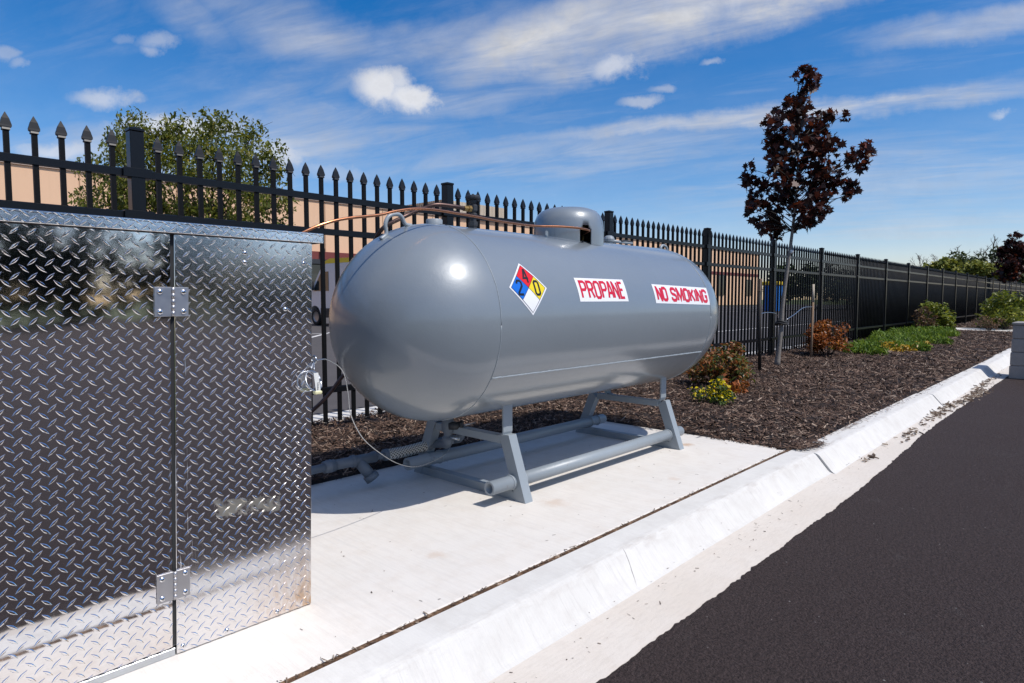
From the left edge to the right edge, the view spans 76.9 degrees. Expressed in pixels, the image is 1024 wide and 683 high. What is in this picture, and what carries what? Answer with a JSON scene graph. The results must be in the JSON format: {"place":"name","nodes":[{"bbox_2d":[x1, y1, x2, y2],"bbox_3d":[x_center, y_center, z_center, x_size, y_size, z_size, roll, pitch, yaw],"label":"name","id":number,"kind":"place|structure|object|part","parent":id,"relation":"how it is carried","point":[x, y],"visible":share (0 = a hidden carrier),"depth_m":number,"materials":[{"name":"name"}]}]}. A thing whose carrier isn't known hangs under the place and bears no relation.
{"place":"outdoors","nodes":[
{"label":"outdoors","id":0,"kind":"place"},
{"bbox_2d":[0,0,1023,299],"label":"sky","id":1,"kind":"structure","parent":0,"point":[651,110],"materials":[{"name":"blue"}]},
{"bbox_2d":[312,304,853,414],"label":"parking lot","id":2,"kind":"structure","parent":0,"point":[331,370],"depth_m":14.32,"materials":[{"name":"grey asphalt"}]},
{"bbox_2d":[68,106,299,224],"bbox_3d":[-8.085,-2.830,15.992,5.825,5.798,3.860,0,4,3],"label":"leafy tree","id":3,"kind":"object","parent":2,"relation":"on","point":[182,138],"visible":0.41,"depth_m":15.44,"materials":[{"name":"green plant"}]},
{"bbox_2d":[312,258,348,324],"bbox_3d":[-6.233,-1.990,26.159,5.800,2.720,2.270,4,5,43],"label":"parked van","id":4,"kind":"object","parent":2,"relation":"on","point":[329,285],"visible":0.2,"depth_m":26.11,"materials":[{"name":"white paint"}]},
{"bbox_3d":[-7.792,-2.455,26.363,1.100,0.780,0.010,4,5,43],"label":"side window","id":5,"kind":"part","parent":4,"relation":"part of","materials":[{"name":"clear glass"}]},
{"bbox_2d":[762,282,782,310],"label":"recycling bin","id":6,"kind":"object","parent":2,"relation":"on","point":[768,294],"visible":0.28,"depth_m":54.42,"materials":[{"name":"blue plastic"}]},
{"bbox_2d":[311,314,1021,484],"bbox_3d":[20.605,-0.781,26.597,3.100,0.087,73.000,4,5,43],"label":"mulch bed","id":7,"kind":"object","parent":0,"point":[382,464],"visible":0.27,"depth_m":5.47,"materials":[{"name":"brown wood"}]},
{"bbox_2d":[0,111,1023,424],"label":"picket fence","id":8,"kind":"object","parent":7,"relation":"on","point":[886,295],"visible":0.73,"depth_m":8.06,"materials":[{"name":"black metal"}]},
{"bbox_2d":[687,378,736,405],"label":"yellow flowers","id":9,"kind":"object","parent":7,"relation":"on","point":[719,398],"visible":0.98,"depth_m":5.97,"materials":[{"name":"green plant"}]},
{"bbox_2d":[682,340,755,384],"bbox_3d":[2.271,0.262,7.155,0.802,0.562,0.795,0,4,8],"label":"red green shrub","id":10,"kind":"object","parent":7,"relation":"on","point":[710,367],"visible":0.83,"depth_m":6.98,"materials":[{"name":"green plant"}]},
{"bbox_2d":[715,378,749,395],"bbox_3d":[2.257,0.476,6.641,0.308,0.204,0.429,4,5,43],"label":"orange leaf plant","id":11,"kind":"object","parent":7,"relation":"on","point":[738,387],"visible":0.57,"depth_m":6.59,"materials":[{"name":"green plant"}]},
{"bbox_2d":[757,279,761,369],"bbox_3d":[3.262,-0.167,8.507,0.065,1.313,0.082,4,5,43],"label":"tree stake","id":12,"kind":"object","parent":7,"relation":"on","point":[759,285],"visible":0.78,"depth_m":8.48,"materials":[{"name":"wood"}]},
{"bbox_2d":[736,64,877,365],"bbox_3d":[4.253,-1.797,9.374,1.892,4.358,1.106,0,4,5],"label":"maple tree","id":13,"kind":"object","parent":7,"relation":"on","point":[787,189],"visible":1,"depth_m":9.24,"materials":[{"name":"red plant"}]},
{"bbox_2d":[762,250,805,325],"bbox_3d":[4.020,-0.789,9.488,0.208,1.104,2.534,3,5,41],"label":"tree tie","id":14,"kind":"object","parent":13,"relation":"attached to","point":[782,322],"visible":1,"depth_m":9.41,"materials":[{"name":"metal"}]},
{"bbox_2d":[810,284,814,356],"bbox_3d":[4.857,-0.282,10.435,0.044,1.291,0.265,2,4,25],"label":"tree stake","id":15,"kind":"object","parent":7,"relation":"on","point":[812,314],"visible":0.83,"depth_m":10.43,"materials":[{"name":"brown wood"}]},
{"bbox_2d":[800,319,852,354],"bbox_3d":[5.400,-0.052,11.072,0.776,0.672,0.860,4,5,43],"label":"red shrub","id":16,"kind":"object","parent":7,"relation":"on","point":[820,330],"visible":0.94,"depth_m":10.96,"materials":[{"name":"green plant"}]},
{"bbox_2d":[828,325,960,355],"bbox_3d":[8.851,-0.056,14.508,1.862,0.477,8.945,3,5,37],"label":"juniper ground cover","id":17,"kind":"object","parent":7,"relation":"on","point":[911,335],"visible":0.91,"depth_m":13.69,"materials":[{"name":"green plant"}]},
{"bbox_2d":[879,341,917,351],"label":"amber plant","id":18,"kind":"object","parent":7,"relation":"on","point":[899,349],"visible":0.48,"depth_m":11.88,"materials":[{"name":"yellow plant"}]},
{"bbox_2d":[911,306,938,326],"bbox_3d":[11.433,-0.575,17.849,0.662,0.819,0.612,0,4,1],"label":"brown twig shrub","id":19,"kind":"object","parent":7,"relation":"on","point":[924,320],"visible":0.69,"depth_m":17.87,"materials":[{"name":"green plant"}]},
{"bbox_2d":[912,299,956,329],"bbox_3d":[11.985,-0.707,18.311,1.174,1.024,0.959,1,4,20],"label":"lime shrub","id":20,"kind":"object","parent":7,"relation":"on","point":[945,318],"visible":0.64,"depth_m":18.18,"materials":[{"name":"green plant"}]},
{"bbox_2d":[970,315,1005,330],"bbox_3d":[14.741,-0.559,19.974,0.680,0.509,0.787,0,4,-6],"label":"dry shrub","id":21,"kind":"object","parent":7,"relation":"on","point":[988,321],"visible":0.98,"depth_m":19.90,"materials":[{"name":"brown plant"}]},
{"bbox_2d":[975,290,1023,329],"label":"tall lime shrub","id":22,"kind":"object","parent":7,"relation":"on","point":[1008,309],"visible":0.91,"depth_m":20.49,"materials":[{"name":"green plant"}]},
{"bbox_2d":[980,302,1021,328],"bbox_3d":[16.407,-0.911,21.525,1.361,1.019,1.123,-2,4,-31],"label":"green shrub","id":23,"kind":"object","parent":7,"relation":"on","point":[995,320],"visible":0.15,"depth_m":21.27,"materials":[{"name":"green plant"}]},
{"bbox_2d":[990,230,1023,295],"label":"maple tree","id":24,"kind":"object","parent":7,"relation":"on","point":[1011,268],"visible":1,"depth_m":28.75,"materials":[{"name":"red plant"}]},
{"bbox_2d":[596,376,1023,682],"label":"road","id":25,"kind":"structure","parent":0,"point":[906,566],"depth_m":2.50,"materials":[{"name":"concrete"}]},
{"bbox_2d":[291,449,867,682],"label":"kerb","id":26,"kind":"structure","parent":25,"relation":"on","point":[530,626],"depth_m":2.34,"materials":[{"name":"concrete"}]},
{"bbox_2d":[280,373,1001,682],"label":"loose debris","id":27,"kind":"object","parent":25,"relation":"on","point":[978,391],"visible":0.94,"depth_m":5.31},
{"bbox_2d":[798,393,958,481],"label":"kerb","id":28,"kind":"structure","parent":25,"relation":"on","point":[838,451],"depth_m":4.93,"materials":[{"name":"concrete"}]},
{"bbox_2d":[919,370,998,407],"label":"kerb","id":29,"kind":"structure","parent":25,"relation":"on","point":[958,386],"depth_m":7.68,"materials":[{"name":"concrete"}]},
{"bbox_2d":[967,357,1009,381],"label":"kerb","id":30,"kind":"structure","parent":25,"relation":"on","point":[992,367],"depth_m":9.79,"materials":[{"name":"concrete"}]},
{"bbox_2d":[994,348,1010,362],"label":"kerb","id":31,"kind":"structure","parent":25,"relation":"on","point":[1005,355],"depth_m":11.67,"materials":[{"name":"concrete"}]},
{"bbox_2d":[719,300,985,391],"bbox_3d":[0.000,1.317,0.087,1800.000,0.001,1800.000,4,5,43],"label":"ground","id":32,"kind":"structure","parent":0,"point":[836,304],"depth_m":182.80,"materials":[{"name":"beige"}]},
{"bbox_2d":[313,412,359,422],"bbox_3d":[-2.427,0.800,4.476,0.330,0.212,3.044,4,5,43],"label":"curb","id":33,"kind":"object","parent":32,"relation":"on","point":[330,415],"depth_m":5.43,"materials":[{"name":"concrete"}]},
{"bbox_2d":[342,406,384,415],"bbox_3d":[-0.347,0.653,6.701,0.330,0.212,3.044,4,5,43],"label":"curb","id":34,"kind":"object","parent":32,"relation":"on","point":[359,411],"visible":0.06,"depth_m":5.72,"materials":[{"name":"concrete"}]},
{"bbox_2d":[103,421,784,682],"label":"concrete pad","id":35,"kind":"object","parent":32,"relation":"on","point":[450,543],"visible":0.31,"depth_m":2.77,"materials":[{"name":"white concrete"}]},
{"bbox_2d":[0,207,322,682],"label":"storage cabinet","id":36,"kind":"object","parent":35,"relation":"on","point":[155,452],"visible":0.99,"depth_m":1.73,"materials":[{"name":"metal"}]},
{"bbox_3d":[-1.289,0.307,1.407,0.005,1.150,1.054,4,5,43],"label":"door","id":37,"kind":"part","parent":36,"relation":"part of","materials":[{"name":"silver metal"}]},
{"bbox_2d":[297,355,321,394],"bbox_3d":[-0.636,0.107,2.058,0.061,0.121,0.085,1,4,17],"label":"cable seal","id":38,"kind":"object","parent":36,"relation":"attached to","point":[318,384],"visible":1,"depth_m":2.05,"materials":[{"name":"metal"}]},
{"bbox_2d":[317,359,453,466],"bbox_3d":[-0.493,0.319,2.796,0.046,0.610,1.387,1,4,14],"label":"safety cable","id":39,"kind":"object","parent":36,"relation":"attached to","point":[359,432],"visible":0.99,"depth_m":2.49,"materials":[{"name":"metal"}]},
{"bbox_2d":[329,194,717,503],"bbox_3d":[0.285,-0.030,3.897,0.971,1.547,2.972,4,5,43],"label":"propane tank","id":40,"kind":"object","parent":35,"relation":"on","point":[434,322],"visible":0.98,"depth_m":3.12,"materials":[{"name":"metal"}]},
{"bbox_2d":[311,203,464,413],"bbox_3d":[-0.884,-0.038,3.122,0.690,1.284,1.169,4,5,43],"label":"copper tube","id":41,"kind":"object","parent":40,"relation":"attached to","point":[341,377],"visible":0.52,"depth_m":3.20,"materials":[{"name":"brown metal"}]},
{"bbox_2d":[311,418,475,483],"bbox_3d":[-0.906,0.557,3.222,1.597,0.417,0.337,-3,5,-34],"label":"gas piping","id":42,"kind":"object","parent":40,"relation":"attached to","point":[364,468],"visible":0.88,"depth_m":3.46,"materials":[{"name":"paint"}]},
{"bbox_2d":[302,207,589,235],"bbox_3d":[-0.200,-0.508,3.087,0.119,0.216,1.889,4,5,43],"label":"copper tube","id":43,"kind":"object","parent":40,"relation":"attached to","point":[418,208],"visible":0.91,"depth_m":2.94,"materials":[{"name":"brown metal"}]},
{"bbox_2d":[281,449,791,682],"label":"joint filler","id":44,"kind":"object","parent":35,"relation":"on","point":[352,651],"visible":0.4,"depth_m":2.22,"materials":[{"name":"black rubber"}]},
{"bbox_2d":[762,262,801,300],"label":"tree","id":45,"kind":"object","parent":32,"relation":"on","point":[782,281],"visible":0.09,"depth_m":61.45,"materials":[{"name":"green plant"}]},
{"bbox_2d":[782,263,847,310],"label":"tree","id":46,"kind":"object","parent":32,"relation":"on","point":[813,281],"visible":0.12,"depth_m":58.94,"materials":[{"name":"green plant"}]},
{"bbox_2d":[825,270,854,292],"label":"tree","id":47,"kind":"object","parent":32,"relation":"on","point":[844,280],"visible":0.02,"depth_m":65.35,"materials":[{"name":"green plant"}]},
{"bbox_2d":[909,255,928,266],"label":"bare tree","id":48,"kind":"object","parent":32,"relation":"on","point":[919,260],"visible":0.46,"depth_m":99.48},
{"bbox_2d":[921,256,968,273],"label":"tree","id":49,"kind":"object","parent":32,"relation":"on","point":[946,263],"visible":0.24,"depth_m":65.57,"materials":[{"name":"green plant"}]},
{"bbox_2d":[930,251,978,274],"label":"tree","id":50,"kind":"object","parent":32,"relation":"on","point":[961,257],"visible":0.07,"depth_m":80.95,"materials":[{"name":"green plant"}]},
{"bbox_2d":[958,259,1001,278],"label":"tree","id":51,"kind":"object","parent":32,"relation":"on","point":[982,268],"visible":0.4,"depth_m":67.26,"materials":[{"name":"green plant"}]},
{"bbox_2d":[974,244,991,261],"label":"bare tree","id":52,"kind":"object","parent":32,"relation":"on","point":[975,252],"visible":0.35,"depth_m":94.33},
{"bbox_2d":[973,246,1003,266],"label":"tree","id":53,"kind":"object","parent":32,"relation":"on","point":[991,255],"visible":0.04,"depth_m":89.19,"materials":[{"name":"green plant"}]},
{"bbox_2d":[981,235,999,263],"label":"bare tree","id":54,"kind":"object","parent":32,"relation":"on","point":[991,260],"visible":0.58,"depth_m":89.17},
{"bbox_2d":[1011,259,1023,283],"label":"tree","id":55,"kind":"object","parent":32,"relation":"on","point":[1021,279],"visible":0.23,"depth_m":79.54,"materials":[{"name":"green plant"}]},
{"bbox_2d":[956,328,1012,331],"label":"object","id":56,"kind":"structure","parent":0,"point":[982,329],"depth_m":20.66,"materials":[{"name":"concrete"}]},
{"bbox_2d":[1009,321,1023,378],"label":"block pier","id":57,"kind":"structure","parent":0,"point":[1016,368],"depth_m":9.07,"materials":[{"name":"concrete"}]},
{"label":"grass strip","id":58,"kind":"structure","parent":0,"visible":0},
{"bbox_2d":[0,161,757,304],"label":"warehouse","id":59,"kind":"structure","parent":58,"relation":"on","point":[22,183],"depth_m":55.19,"materials":[{"name":"beige concrete"}]},
{"bbox_2d":[312,264,319,282],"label":"window","id":60,"kind":"structure","parent":59,"relation":"in","point":[315,267],"depth_m":54.93,"materials":[{"name":"grey glass"}]},
{"bbox_2d":[716,275,723,294],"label":"window","id":61,"kind":"structure","parent":59,"relation":"in","point":[719,275],"depth_m":111.15,"materials":[{"name":"grey glass"}]},
{"bbox_2d":[747,280,750,295],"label":"window","id":62,"kind":"structure","parent":59,"relation":"in","point":[747,280],"depth_m":120.01,"materials":[{"name":"grey glass"}]}
]}

